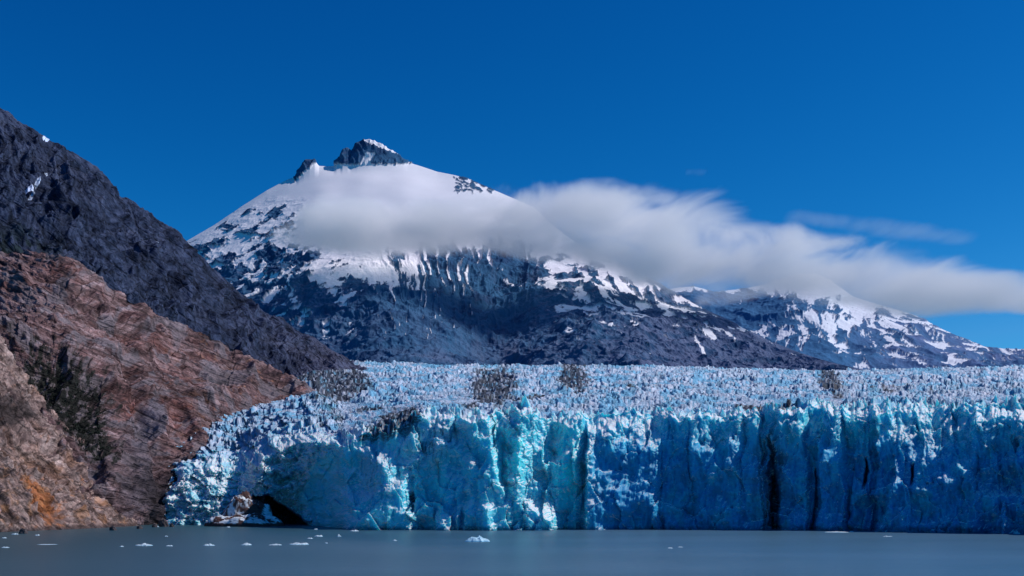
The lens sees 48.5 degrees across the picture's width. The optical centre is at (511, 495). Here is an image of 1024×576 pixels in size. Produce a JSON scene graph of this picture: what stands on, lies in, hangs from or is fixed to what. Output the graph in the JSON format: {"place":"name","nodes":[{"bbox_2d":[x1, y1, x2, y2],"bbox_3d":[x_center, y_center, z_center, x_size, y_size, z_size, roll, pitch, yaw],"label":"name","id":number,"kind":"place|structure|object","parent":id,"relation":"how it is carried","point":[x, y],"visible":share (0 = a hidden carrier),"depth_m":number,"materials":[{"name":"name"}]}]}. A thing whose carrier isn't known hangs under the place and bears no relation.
{"place":"outdoors","nodes":[
{"label":"outdoors","id":0,"kind":"place"},
{"bbox_2d":[0,335,156,531],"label":"rock spur","id":1,"kind":"structure","parent":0,"point":[40,483],"depth_m":544.80,"materials":[{"name":"brown stone"}]},
{"bbox_2d":[0,250,314,525],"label":"cliff","id":2,"kind":"structure","parent":0,"point":[168,384],"depth_m":748.96,"materials":[{"name":"brown stone"}]},
{"bbox_2d":[7,331,126,459],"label":"shrubs","id":3,"kind":"object","parent":2,"relation":"on","point":[69,428],"visible":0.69,"depth_m":678.08,"materials":[{"name":"green plant"}]},
{"bbox_2d":[0,108,368,376],"bbox_3d":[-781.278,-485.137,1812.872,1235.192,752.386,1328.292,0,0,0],"label":"mountain","id":4,"kind":"structure","parent":0,"point":[57,199],"depth_m":1810.64,"materials":[{"name":"grey stone"}]},
{"bbox_2d":[0,524,1023,575],"bbox_3d":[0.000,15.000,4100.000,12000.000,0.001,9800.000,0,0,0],"label":"water","id":5,"kind":"structure","parent":0,"point":[348,552],"depth_m":302.07,"materials":[{"name":"blue liquid"}]},
{"bbox_2d":[19,528,27,533],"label":"boulder","id":6,"kind":"object","parent":5,"relation":"in","point":[23,531],"visible":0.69,"depth_m":453.03,"materials":[{"name":"grey stone"}]},
{"bbox_2d":[135,543,152,545],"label":"ice floe","id":7,"kind":"object","parent":5,"relation":"on","point":[144,544],"visible":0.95,"depth_m":342.81,"materials":[{"name":"white ice"}]},
{"bbox_2d":[158,518,168,526],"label":"boulder","id":8,"kind":"object","parent":5,"relation":"in","point":[162,522],"visible":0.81,"depth_m":555.27,"materials":[{"name":"stone"}]},
{"bbox_2d":[204,513,283,526],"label":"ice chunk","id":9,"kind":"object","parent":5,"relation":"in","point":[253,520],"visible":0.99,"depth_m":559.87,"materials":[{"name":"white ice"}]},
{"bbox_2d":[222,491,272,515],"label":"ice chunk","id":10,"kind":"object","parent":5,"relation":"in","point":[244,503],"visible":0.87,"depth_m":568.63,"materials":[{"name":"ice"}]},
{"bbox_2d":[289,542,307,544],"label":"ice floe","id":11,"kind":"object","parent":5,"relation":"on","point":[296,543],"visible":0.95,"depth_m":350.62,"materials":[{"name":"white ice"}]},
{"bbox_2d":[464,536,488,541],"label":"iceberg","id":12,"kind":"object","parent":5,"relation":"on","point":[476,539],"visible":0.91,"depth_m":374.67,"materials":[{"name":"white ice"}]},
{"bbox_2d":[0,0,1023,348],"label":"sky","id":13,"kind":"structure","parent":0,"point":[874,149],"materials":[{"name":"blue"}]},
{"bbox_2d":[187,139,861,370],"bbox_3d":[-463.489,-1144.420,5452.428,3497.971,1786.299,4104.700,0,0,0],"label":"mountain","id":14,"kind":"structure","parent":0,"point":[362,250],"depth_m":5099.97,"materials":[{"name":"white snow"}]},
{"bbox_2d":[162,360,1023,533],"bbox_3d":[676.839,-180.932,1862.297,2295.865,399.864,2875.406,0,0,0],"label":"glacier","id":15,"kind":"object","parent":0,"point":[395,445],"visible":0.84,"depth_m":518.05,"materials":[{"name":"blue ice"}]},
{"bbox_2d":[671,273,1023,369],"bbox_3d":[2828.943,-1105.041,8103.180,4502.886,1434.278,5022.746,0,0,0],"label":"mountain","id":16,"kind":"structure","parent":0,"point":[818,316],"depth_m":7979.65,"materials":[{"name":"white snow"}]}
]}

